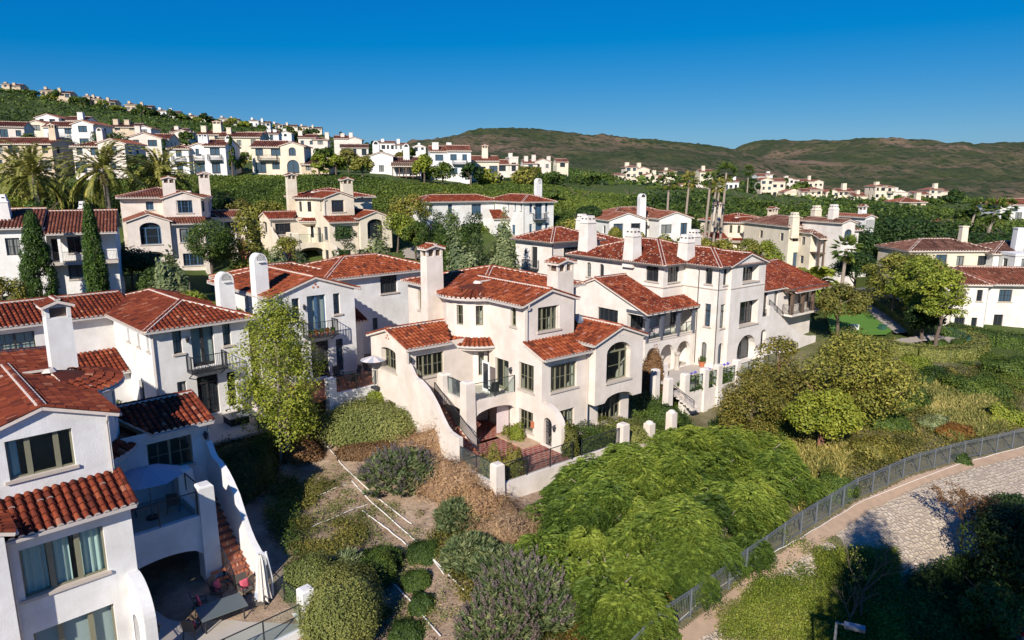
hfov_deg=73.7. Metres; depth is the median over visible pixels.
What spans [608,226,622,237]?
tree
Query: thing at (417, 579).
bush
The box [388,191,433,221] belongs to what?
tree
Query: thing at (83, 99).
tree
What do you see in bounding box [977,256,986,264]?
window
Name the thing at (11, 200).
tree
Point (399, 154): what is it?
garden bush
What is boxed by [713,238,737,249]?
tree
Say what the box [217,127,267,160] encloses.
house
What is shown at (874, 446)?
bush
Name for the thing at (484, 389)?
door
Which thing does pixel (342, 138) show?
house
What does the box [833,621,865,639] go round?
street lamp
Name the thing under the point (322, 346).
door
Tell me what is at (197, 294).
tree
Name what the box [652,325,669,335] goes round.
sofa
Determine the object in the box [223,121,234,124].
garden bush
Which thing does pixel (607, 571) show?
feathery bush
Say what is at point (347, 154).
tree
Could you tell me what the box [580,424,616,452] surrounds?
hedge
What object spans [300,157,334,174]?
house
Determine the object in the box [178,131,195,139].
tree
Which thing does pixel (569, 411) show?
window
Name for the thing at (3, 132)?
door
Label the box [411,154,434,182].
tree
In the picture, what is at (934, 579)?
bush
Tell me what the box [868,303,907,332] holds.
path
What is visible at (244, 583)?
cushion
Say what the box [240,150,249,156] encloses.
garden bush
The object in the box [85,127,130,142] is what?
tree
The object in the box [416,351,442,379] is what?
window
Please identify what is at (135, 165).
tree
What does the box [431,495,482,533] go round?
spiky bush
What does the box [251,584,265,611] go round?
patio chair
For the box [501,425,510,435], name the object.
bush
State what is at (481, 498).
bush
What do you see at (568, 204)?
hillside brush
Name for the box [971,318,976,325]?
window
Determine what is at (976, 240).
evergreen tree
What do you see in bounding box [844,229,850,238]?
arched window
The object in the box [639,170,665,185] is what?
house
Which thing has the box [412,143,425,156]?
house
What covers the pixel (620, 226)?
window
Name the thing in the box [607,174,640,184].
tree
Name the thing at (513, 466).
bush
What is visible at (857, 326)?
utility box
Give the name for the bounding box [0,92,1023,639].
ground
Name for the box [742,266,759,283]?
window
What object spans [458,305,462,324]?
window
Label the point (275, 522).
ground cover
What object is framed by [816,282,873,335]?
tree
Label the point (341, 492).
ground cover
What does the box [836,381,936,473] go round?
ground cover
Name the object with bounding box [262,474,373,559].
ground cover
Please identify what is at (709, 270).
window
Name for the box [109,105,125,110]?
garden bush
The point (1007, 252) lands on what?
house
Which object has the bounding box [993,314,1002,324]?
door
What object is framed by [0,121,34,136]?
house
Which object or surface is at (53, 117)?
house
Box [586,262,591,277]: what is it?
window
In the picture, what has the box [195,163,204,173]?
door
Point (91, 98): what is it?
house
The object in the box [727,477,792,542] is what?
feathery bush
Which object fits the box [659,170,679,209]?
palm tree
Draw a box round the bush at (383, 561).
[353,547,399,586]
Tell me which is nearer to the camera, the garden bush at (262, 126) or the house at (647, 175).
the house at (647, 175)
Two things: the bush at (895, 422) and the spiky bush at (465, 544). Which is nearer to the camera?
the spiky bush at (465, 544)
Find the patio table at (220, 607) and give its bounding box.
[195,592,247,633]
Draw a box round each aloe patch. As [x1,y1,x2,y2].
[779,421,854,514]
[916,377,1016,441]
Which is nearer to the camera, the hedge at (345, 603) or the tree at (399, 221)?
the hedge at (345, 603)
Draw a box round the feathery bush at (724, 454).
[662,424,761,489]
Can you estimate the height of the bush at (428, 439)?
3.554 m
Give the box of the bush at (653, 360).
[641,344,663,394]
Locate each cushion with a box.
[195,595,200,605]
[213,579,220,590]
[239,577,249,589]
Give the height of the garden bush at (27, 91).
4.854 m
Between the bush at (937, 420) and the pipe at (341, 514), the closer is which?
the pipe at (341, 514)
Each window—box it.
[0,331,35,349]
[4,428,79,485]
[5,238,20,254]
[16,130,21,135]
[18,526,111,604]
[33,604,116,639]
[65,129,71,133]
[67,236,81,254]
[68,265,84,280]
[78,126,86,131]
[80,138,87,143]
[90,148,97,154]
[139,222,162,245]
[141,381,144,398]
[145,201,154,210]
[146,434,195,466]
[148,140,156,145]
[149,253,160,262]
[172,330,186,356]
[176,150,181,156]
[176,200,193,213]
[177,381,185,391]
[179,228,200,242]
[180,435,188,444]
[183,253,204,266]
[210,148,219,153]
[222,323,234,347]
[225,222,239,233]
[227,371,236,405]
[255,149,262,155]
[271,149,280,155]
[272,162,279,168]
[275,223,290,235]
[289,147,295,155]
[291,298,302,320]
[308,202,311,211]
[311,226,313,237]
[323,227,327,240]
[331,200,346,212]
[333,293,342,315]
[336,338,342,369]
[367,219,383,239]
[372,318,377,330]
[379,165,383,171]
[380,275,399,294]
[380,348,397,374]
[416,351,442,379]
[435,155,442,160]
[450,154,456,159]
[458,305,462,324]
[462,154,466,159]
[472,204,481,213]
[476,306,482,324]
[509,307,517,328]
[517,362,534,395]
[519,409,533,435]
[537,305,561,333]
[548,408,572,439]
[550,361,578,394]
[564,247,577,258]
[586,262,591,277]
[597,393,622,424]
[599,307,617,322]
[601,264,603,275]
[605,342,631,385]
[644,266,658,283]
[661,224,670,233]
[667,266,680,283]
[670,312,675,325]
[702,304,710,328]
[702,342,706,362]
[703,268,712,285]
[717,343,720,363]
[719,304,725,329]
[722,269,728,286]
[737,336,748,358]
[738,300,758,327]
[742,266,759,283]
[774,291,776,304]
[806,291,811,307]
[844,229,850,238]
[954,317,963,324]
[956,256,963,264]
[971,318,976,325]
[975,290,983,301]
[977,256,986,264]
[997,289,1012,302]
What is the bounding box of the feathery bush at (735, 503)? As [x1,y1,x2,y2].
[667,480,778,583]
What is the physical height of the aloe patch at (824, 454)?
1.366 m
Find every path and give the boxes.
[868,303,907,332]
[886,334,954,345]
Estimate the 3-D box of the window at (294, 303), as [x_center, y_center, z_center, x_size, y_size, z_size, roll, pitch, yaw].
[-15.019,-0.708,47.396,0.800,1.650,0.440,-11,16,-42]
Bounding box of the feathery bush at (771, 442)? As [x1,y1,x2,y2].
[727,424,799,457]
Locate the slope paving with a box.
[699,447,1023,639]
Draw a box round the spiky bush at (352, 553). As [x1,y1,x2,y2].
[328,545,363,570]
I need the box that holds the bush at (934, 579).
[900,549,1023,639]
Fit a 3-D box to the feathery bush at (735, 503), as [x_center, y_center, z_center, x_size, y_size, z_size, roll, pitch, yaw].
[11.134,10.163,35.442,6.031,3.952,6.848,9,15,39]
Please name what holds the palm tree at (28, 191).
on the ground at (976, 170)
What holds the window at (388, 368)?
in the villa at (527, 341)
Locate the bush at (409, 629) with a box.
[386,616,426,639]
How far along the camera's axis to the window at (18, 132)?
160.15 m
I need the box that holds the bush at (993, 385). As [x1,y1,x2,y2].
[938,369,1020,400]
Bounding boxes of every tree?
[0,139,84,208]
[0,147,66,206]
[0,276,29,300]
[1,82,41,94]
[7,194,29,206]
[16,210,60,297]
[20,133,35,136]
[22,198,61,209]
[47,89,61,102]
[50,140,154,208]
[67,94,89,102]
[79,98,90,103]
[81,198,111,292]
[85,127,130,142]
[97,99,109,105]
[115,145,203,193]
[121,244,159,289]
[127,153,157,174]
[134,264,188,289]
[135,104,149,113]
[143,109,160,115]
[162,139,167,167]
[166,108,177,116]
[176,113,190,119]
[177,282,209,337]
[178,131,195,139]
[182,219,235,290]
[198,113,210,120]
[198,300,250,348]
[207,118,219,122]
[211,194,235,209]
[220,206,272,270]
[223,289,327,465]
[225,198,254,221]
[226,117,237,122]
[227,136,235,176]
[234,156,248,173]
[236,121,250,126]
[248,199,285,223]
[272,236,300,258]
[288,130,297,141]
[309,153,330,175]
[313,146,334,156]
[326,153,345,174]
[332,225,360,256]
[340,148,359,172]
[349,155,374,176]
[369,141,373,153]
[377,211,417,252]
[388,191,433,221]
[400,220,432,260]
[402,147,415,155]
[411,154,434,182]
[413,209,445,258]
[427,161,457,183]
[432,188,449,193]
[433,208,469,270]
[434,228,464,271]
[459,162,484,184]
[459,211,487,264]
[473,168,500,183]
[481,198,522,269]
[510,169,536,184]
[539,170,565,184]
[542,187,564,198]
[556,214,576,228]
[567,184,603,197]
[572,166,621,182]
[572,205,602,218]
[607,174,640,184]
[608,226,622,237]
[616,185,643,197]
[644,178,687,188]
[658,233,677,242]
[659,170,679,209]
[680,170,698,213]
[690,179,730,193]
[701,237,715,246]
[702,170,719,237]
[707,177,724,237]
[712,180,725,242]
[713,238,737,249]
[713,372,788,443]
[716,161,738,237]
[726,187,744,192]
[732,186,776,203]
[734,238,761,254]
[735,336,825,416]
[742,164,754,192]
[744,178,760,193]
[753,239,784,260]
[778,196,811,209]
[783,382,866,447]
[784,177,789,188]
[790,181,811,188]
[792,325,926,424]
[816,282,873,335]
[828,251,881,294]
[830,234,863,312]
[831,583,879,621]
[836,536,921,619]
[839,217,880,269]
[857,357,918,408]
[858,216,926,258]
[859,251,924,317]
[880,252,932,303]
[883,253,951,335]
[890,217,957,237]
[904,302,946,342]
[911,268,971,345]
[921,196,945,205]
[928,481,1002,548]
[937,234,993,243]
[948,188,965,200]
[953,208,976,220]
[955,497,1023,592]
[956,575,1023,637]
[961,489,1023,525]
[969,197,985,225]
[969,221,1012,241]
[979,197,1013,232]
[993,197,1020,217]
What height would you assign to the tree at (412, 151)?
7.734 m
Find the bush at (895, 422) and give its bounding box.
[862,408,915,432]
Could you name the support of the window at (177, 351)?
in the house at (138, 343)
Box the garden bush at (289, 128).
[282,126,293,130]
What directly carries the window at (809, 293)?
in the mansion
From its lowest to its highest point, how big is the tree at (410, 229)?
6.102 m
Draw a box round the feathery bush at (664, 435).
[636,427,678,447]
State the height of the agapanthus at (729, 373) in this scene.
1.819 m
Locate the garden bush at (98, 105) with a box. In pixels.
[92,103,104,107]
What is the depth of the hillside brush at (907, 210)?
151.92 m
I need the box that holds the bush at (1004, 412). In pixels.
[975,401,1023,429]
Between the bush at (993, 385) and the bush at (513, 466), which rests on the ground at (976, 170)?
the bush at (993, 385)
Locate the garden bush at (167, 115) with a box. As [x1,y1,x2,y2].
[161,114,171,118]
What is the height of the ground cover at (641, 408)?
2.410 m
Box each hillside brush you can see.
[0,87,619,187]
[1,173,408,215]
[390,180,702,235]
[588,171,998,208]
[606,188,1023,248]
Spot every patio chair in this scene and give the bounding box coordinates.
[165,493,180,513]
[180,618,202,639]
[188,592,207,616]
[206,574,227,596]
[235,571,253,596]
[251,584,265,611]
[326,372,339,385]
[332,365,343,381]
[347,372,358,386]
[350,365,361,377]
[362,362,371,375]
[455,380,459,395]
[488,382,499,392]
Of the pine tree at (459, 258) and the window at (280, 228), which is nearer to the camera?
the pine tree at (459, 258)
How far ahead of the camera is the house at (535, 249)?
74.60 m
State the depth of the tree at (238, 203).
98.31 m
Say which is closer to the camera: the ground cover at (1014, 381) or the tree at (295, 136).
the ground cover at (1014, 381)
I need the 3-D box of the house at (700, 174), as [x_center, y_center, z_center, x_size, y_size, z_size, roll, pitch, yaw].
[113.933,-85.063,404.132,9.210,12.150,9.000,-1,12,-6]
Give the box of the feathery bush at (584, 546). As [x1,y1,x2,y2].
[512,524,608,614]
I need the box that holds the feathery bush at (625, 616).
[582,582,683,639]
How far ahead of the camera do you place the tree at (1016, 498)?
38.33 m
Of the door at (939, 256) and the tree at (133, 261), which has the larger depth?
the door at (939, 256)
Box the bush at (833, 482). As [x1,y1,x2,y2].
[812,464,862,504]
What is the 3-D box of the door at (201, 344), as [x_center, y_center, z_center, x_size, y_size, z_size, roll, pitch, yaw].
[-20.254,1.661,44.602,1.420,2.660,0.265,-11,16,-43]
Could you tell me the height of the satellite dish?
1.093 m
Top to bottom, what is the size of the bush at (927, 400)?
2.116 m
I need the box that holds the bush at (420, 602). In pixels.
[406,590,435,617]
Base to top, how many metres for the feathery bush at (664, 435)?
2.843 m
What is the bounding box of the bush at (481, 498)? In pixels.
[426,469,522,532]
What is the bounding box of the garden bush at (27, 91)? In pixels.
[21,89,37,96]
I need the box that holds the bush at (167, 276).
[145,244,192,294]
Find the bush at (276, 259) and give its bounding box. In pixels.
[268,242,308,263]
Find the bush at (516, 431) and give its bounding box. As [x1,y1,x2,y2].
[507,419,524,442]
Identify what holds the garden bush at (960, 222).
on the ground at (976, 170)
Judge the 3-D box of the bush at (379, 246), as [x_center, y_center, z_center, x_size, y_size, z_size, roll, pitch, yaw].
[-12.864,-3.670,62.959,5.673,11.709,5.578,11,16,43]
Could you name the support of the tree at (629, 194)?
on the ground at (976, 170)
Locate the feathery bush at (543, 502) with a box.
[519,497,557,536]
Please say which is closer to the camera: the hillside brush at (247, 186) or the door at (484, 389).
the door at (484, 389)
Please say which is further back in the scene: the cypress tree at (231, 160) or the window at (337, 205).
the cypress tree at (231, 160)
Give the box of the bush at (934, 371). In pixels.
[909,361,951,384]
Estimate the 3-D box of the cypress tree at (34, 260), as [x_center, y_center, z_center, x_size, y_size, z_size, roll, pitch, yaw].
[-42.600,-5.359,61.182,3.189,8.968,3.269,-6,13,-29]
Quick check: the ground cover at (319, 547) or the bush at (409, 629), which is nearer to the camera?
the bush at (409, 629)
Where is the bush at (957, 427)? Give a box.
[933,420,976,441]
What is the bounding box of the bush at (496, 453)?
[478,440,505,477]
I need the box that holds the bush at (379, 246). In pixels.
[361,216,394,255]
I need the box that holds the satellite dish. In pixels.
[575,314,582,323]
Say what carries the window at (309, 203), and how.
in the villa at (310, 220)
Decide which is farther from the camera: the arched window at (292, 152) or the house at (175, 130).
the house at (175, 130)
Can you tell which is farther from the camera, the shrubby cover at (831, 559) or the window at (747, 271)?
the window at (747, 271)
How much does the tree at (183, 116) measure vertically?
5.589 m
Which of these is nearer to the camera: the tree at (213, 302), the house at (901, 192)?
the tree at (213, 302)
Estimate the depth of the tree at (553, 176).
158.15 m
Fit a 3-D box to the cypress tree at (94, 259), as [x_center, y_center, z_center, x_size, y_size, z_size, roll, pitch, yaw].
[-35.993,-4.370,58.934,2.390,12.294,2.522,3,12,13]
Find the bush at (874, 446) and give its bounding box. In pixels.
[847,434,903,463]
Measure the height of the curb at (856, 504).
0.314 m
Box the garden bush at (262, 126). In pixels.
[257,125,266,128]
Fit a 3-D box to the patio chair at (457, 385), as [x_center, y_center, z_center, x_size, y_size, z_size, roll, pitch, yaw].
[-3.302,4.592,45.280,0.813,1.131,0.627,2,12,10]
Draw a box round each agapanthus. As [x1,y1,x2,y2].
[689,372,700,391]
[690,371,703,389]
[722,364,729,380]
[723,363,733,382]
[724,362,734,381]
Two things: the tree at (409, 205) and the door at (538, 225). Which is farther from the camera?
the door at (538, 225)
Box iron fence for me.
[631,428,1023,639]
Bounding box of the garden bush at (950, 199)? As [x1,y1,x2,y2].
[939,195,959,203]
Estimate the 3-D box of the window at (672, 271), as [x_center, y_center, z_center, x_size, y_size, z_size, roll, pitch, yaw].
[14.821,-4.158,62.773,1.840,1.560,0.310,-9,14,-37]
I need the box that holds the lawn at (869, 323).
[826,301,892,334]
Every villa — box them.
[0,295,314,639]
[115,171,252,273]
[258,172,392,260]
[365,242,676,500]
[698,202,778,250]
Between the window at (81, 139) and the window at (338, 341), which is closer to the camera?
the window at (338, 341)
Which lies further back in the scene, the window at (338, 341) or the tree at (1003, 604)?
the window at (338, 341)
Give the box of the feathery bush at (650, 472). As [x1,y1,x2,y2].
[604,441,716,504]
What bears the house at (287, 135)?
on the ground at (976, 170)
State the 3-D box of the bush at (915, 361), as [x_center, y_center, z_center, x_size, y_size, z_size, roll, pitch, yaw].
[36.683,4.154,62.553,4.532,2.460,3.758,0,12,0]
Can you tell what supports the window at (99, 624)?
in the villa at (81, 544)
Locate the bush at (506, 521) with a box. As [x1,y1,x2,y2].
[456,484,544,544]
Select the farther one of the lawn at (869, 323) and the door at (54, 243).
the lawn at (869, 323)
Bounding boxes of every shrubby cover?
[715,535,893,639]
[810,542,911,639]
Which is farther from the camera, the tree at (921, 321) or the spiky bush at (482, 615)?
the tree at (921, 321)
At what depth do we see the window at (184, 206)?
88.47 m
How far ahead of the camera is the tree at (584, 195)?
143.79 m
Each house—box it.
[0,82,28,89]
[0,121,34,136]
[0,123,75,176]
[0,194,125,295]
[0,271,291,445]
[29,119,49,136]
[33,112,98,121]
[39,87,77,102]
[41,119,114,143]
[69,128,147,179]
[83,94,101,106]
[93,97,121,110]
[111,119,146,138]
[123,101,156,110]
[125,126,180,162]
[141,125,161,133]
[157,107,182,116]
[165,134,241,175]
[169,126,197,144]
[188,113,212,121]
[196,120,225,139]
[207,253,420,414]
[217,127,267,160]
[218,116,240,124]
[248,118,271,128]
[249,140,312,174]
[265,129,281,139]
[273,122,298,131]
[281,129,294,140]
[297,131,331,155]
[299,124,322,134]
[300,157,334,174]
[333,133,363,154]
[340,144,368,165]
[368,141,421,178]
[378,139,407,156]
[409,178,556,235]
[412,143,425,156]
[427,142,471,183]
[471,144,499,180]
[499,153,518,178]
[510,214,623,274]
[520,155,551,172]
[552,158,568,174]
[595,194,694,240]
[611,173,625,180]
[620,162,650,181]
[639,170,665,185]
[658,168,677,181]
[695,166,713,182]
[717,177,739,189]
[741,205,827,269]
[751,171,773,177]
[754,175,785,195]
[778,189,795,196]
[783,176,798,188]
[795,176,823,188]
[796,185,823,197]
[800,204,863,288]
[822,189,837,199]
[826,204,877,276]
[833,183,854,198]
[846,190,866,199]
[864,182,895,200]
[874,226,993,283]
[883,193,927,207]
[894,187,908,196]
[907,183,948,202]
[907,264,1023,327]
[977,227,1023,265]
[978,198,1023,223]
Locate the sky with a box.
[0,0,1023,148]
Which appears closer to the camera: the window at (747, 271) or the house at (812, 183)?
the window at (747, 271)
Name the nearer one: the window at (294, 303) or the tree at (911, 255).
the window at (294, 303)
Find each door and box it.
[0,129,8,136]
[32,125,40,130]
[51,239,59,259]
[76,162,87,172]
[190,326,214,366]
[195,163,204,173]
[197,374,219,412]
[212,162,220,173]
[255,162,266,172]
[287,160,299,172]
[307,294,325,329]
[311,340,328,377]
[318,227,320,241]
[482,360,489,392]
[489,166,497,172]
[497,358,508,390]
[497,405,508,432]
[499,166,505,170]
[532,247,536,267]
[535,203,541,218]
[535,223,541,230]
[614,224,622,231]
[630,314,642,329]
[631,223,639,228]
[680,223,686,235]
[763,292,766,316]
[792,252,796,266]
[936,254,946,265]
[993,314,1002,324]
[1015,212,1021,220]
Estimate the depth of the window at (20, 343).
44.19 m
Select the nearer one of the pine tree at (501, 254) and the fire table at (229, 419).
the fire table at (229, 419)
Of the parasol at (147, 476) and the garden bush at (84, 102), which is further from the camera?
the garden bush at (84, 102)
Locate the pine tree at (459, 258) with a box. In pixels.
[444,212,487,270]
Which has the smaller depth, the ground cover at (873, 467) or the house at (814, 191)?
the ground cover at (873, 467)
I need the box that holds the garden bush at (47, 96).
[40,92,58,99]
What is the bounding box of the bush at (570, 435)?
[560,419,579,457]
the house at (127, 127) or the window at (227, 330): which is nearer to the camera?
the window at (227, 330)
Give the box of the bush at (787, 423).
[773,410,843,430]
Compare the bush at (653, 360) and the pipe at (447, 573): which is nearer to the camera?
the pipe at (447, 573)
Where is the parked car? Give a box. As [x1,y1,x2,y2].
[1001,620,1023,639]
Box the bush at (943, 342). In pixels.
[926,338,950,346]
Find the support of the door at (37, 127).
in the house at (37, 125)
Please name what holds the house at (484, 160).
on the ground at (976, 170)
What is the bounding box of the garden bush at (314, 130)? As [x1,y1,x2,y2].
[309,127,319,133]
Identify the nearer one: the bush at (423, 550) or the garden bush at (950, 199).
the bush at (423, 550)
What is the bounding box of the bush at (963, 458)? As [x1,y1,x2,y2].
[951,451,973,465]
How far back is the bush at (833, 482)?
40.19 m
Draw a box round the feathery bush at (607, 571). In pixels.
[568,546,674,639]
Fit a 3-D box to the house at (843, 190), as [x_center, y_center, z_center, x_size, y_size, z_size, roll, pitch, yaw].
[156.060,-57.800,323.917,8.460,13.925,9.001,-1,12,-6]
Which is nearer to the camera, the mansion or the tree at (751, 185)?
the mansion
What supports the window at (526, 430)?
in the villa at (527, 341)
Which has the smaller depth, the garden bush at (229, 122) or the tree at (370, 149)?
the tree at (370, 149)
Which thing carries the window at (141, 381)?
in the house at (138, 343)
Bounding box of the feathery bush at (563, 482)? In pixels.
[538,453,614,501]
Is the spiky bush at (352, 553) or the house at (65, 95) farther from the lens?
the house at (65, 95)
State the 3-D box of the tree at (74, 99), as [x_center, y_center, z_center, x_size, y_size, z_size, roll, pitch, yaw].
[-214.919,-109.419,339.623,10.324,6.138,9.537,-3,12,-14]
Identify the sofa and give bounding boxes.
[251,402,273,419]
[641,328,655,337]
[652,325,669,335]
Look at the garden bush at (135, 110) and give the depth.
338.80 m
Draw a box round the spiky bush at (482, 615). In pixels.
[452,585,544,639]
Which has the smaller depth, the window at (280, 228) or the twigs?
the twigs
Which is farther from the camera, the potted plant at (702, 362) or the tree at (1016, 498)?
the potted plant at (702, 362)
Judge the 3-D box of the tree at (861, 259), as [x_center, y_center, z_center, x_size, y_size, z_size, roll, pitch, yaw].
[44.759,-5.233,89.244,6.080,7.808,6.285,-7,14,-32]
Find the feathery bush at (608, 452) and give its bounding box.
[584,442,643,471]
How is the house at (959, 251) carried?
on the ground at (976, 170)
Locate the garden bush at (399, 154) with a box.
[395,152,402,156]
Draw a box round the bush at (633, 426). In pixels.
[597,415,654,444]
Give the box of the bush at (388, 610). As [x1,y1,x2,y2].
[380,605,393,618]
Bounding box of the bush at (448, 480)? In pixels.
[402,441,487,506]
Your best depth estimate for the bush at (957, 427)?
49.66 m
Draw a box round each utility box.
[850,324,859,329]
[878,324,887,329]
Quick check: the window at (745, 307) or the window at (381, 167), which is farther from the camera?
the window at (381, 167)
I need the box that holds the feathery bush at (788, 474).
[740,448,832,513]
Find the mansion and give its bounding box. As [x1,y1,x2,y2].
[565,215,831,415]
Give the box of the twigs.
[300,468,463,632]
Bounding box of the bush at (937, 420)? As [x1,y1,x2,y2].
[916,413,950,432]
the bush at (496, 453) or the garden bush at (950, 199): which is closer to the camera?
the bush at (496, 453)
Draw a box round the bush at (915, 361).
[895,352,933,372]
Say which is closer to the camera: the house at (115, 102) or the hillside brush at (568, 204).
the hillside brush at (568, 204)
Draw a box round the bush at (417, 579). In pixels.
[398,567,432,592]
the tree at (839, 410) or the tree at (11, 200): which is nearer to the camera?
the tree at (839, 410)
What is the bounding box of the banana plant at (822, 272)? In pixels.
[798,266,839,312]
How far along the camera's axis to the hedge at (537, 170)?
214.27 m
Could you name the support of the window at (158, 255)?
in the villa at (157, 219)
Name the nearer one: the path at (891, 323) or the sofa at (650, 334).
the sofa at (650, 334)
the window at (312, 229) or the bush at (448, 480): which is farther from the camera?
the window at (312, 229)
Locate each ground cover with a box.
[260,469,304,559]
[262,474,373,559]
[277,459,497,638]
[306,464,458,639]
[323,486,357,516]
[414,509,587,639]
[551,531,769,639]
[554,585,675,639]
[628,388,695,430]
[706,404,800,441]
[774,364,1023,515]
[811,438,906,477]
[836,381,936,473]
[867,336,896,361]
[955,350,1023,411]
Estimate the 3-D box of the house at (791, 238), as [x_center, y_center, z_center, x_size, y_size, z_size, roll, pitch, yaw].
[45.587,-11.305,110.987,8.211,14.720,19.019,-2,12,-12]
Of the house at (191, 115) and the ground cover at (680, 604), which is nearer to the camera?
the ground cover at (680, 604)
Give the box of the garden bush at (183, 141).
[178,138,189,143]
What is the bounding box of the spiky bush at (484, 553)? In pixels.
[464,541,516,587]
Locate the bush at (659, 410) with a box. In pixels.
[644,401,687,426]
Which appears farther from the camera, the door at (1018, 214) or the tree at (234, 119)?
the tree at (234, 119)
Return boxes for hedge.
[214,430,283,504]
[254,398,320,432]
[281,549,332,602]
[293,553,390,639]
[305,394,417,446]
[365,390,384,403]
[421,170,430,178]
[518,166,541,174]
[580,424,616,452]
[856,289,928,336]
[889,327,990,362]
[940,321,1023,350]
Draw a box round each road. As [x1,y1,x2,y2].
[402,247,423,258]
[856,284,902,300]
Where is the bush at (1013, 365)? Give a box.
[976,351,1023,379]
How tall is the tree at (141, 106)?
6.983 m
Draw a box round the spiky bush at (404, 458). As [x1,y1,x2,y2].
[355,440,438,497]
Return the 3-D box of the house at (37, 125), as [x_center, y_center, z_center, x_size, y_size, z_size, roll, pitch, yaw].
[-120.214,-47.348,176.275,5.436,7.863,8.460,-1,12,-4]
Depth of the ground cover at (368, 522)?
36.41 m
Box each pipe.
[303,504,367,530]
[323,440,411,523]
[352,481,443,574]
[360,509,405,544]
[392,582,440,635]
[433,559,463,589]
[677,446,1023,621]
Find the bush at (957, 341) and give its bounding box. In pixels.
[949,336,966,344]
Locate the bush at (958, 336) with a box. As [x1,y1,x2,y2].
[927,326,970,340]
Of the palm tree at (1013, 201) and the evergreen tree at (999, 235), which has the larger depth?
the palm tree at (1013, 201)
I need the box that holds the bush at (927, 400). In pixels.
[894,387,935,411]
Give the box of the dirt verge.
[669,447,1023,639]
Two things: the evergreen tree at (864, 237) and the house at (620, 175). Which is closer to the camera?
the evergreen tree at (864, 237)
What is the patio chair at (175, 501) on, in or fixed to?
on the villa at (81, 544)
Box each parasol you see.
[124,463,182,520]
[254,551,273,602]
[360,355,385,388]
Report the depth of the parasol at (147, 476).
31.28 m
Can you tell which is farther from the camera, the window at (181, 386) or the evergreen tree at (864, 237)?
the evergreen tree at (864, 237)
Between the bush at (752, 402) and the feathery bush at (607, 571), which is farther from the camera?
the bush at (752, 402)
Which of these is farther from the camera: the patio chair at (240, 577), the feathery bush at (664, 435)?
the feathery bush at (664, 435)
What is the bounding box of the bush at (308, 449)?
[272,434,325,464]
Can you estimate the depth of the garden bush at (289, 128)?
482.09 m
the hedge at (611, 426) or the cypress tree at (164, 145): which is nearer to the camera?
the hedge at (611, 426)
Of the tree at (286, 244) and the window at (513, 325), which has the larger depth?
the tree at (286, 244)
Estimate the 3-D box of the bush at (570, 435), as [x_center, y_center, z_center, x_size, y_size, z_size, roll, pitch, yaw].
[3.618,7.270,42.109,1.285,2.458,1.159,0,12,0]
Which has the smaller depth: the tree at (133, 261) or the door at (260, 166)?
the tree at (133, 261)
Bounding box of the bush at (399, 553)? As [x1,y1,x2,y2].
[367,543,405,567]
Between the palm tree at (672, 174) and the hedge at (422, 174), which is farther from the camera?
the hedge at (422, 174)
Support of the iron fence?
on the ground at (976, 170)
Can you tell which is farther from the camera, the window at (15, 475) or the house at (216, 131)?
the house at (216, 131)
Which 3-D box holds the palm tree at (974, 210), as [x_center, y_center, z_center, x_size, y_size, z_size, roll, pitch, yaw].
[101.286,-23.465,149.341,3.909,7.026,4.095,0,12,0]
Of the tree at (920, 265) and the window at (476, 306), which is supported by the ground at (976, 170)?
the tree at (920, 265)
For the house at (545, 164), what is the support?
on the ground at (976, 170)
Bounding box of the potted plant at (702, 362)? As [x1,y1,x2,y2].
[698,356,705,366]
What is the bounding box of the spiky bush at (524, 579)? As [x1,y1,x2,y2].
[469,543,582,636]
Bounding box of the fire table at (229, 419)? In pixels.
[222,410,249,426]
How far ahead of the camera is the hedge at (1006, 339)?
72.03 m
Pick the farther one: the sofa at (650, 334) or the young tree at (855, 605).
the sofa at (650, 334)
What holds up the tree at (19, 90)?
on the ground at (976, 170)
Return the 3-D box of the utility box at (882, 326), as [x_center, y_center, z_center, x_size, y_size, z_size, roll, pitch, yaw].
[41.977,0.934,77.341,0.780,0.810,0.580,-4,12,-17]
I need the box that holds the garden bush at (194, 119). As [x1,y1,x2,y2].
[190,116,203,121]
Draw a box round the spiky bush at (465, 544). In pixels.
[438,529,499,573]
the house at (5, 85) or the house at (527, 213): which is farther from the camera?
the house at (5, 85)
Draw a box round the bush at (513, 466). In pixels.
[500,439,530,479]
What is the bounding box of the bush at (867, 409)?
[854,396,891,413]
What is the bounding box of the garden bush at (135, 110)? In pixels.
[130,108,144,114]
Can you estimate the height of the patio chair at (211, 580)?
1.028 m
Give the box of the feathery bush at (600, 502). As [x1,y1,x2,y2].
[540,468,649,557]
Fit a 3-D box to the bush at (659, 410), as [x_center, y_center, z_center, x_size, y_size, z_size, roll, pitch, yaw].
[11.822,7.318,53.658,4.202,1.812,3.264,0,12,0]
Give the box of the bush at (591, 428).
[549,419,616,456]
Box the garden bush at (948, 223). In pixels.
[939,219,956,226]
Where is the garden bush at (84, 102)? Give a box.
[77,101,88,104]
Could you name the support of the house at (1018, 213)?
on the ground at (976, 170)
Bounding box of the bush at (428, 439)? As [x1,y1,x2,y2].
[385,412,464,465]
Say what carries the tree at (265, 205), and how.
on the ground at (976, 170)
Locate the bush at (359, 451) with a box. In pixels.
[332,438,399,460]
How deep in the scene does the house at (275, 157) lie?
138.60 m
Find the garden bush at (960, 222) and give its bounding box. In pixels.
[952,220,970,228]
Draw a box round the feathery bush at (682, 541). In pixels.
[606,494,748,619]
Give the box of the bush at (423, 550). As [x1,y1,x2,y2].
[404,537,439,567]
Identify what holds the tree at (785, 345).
on the ground at (976, 170)

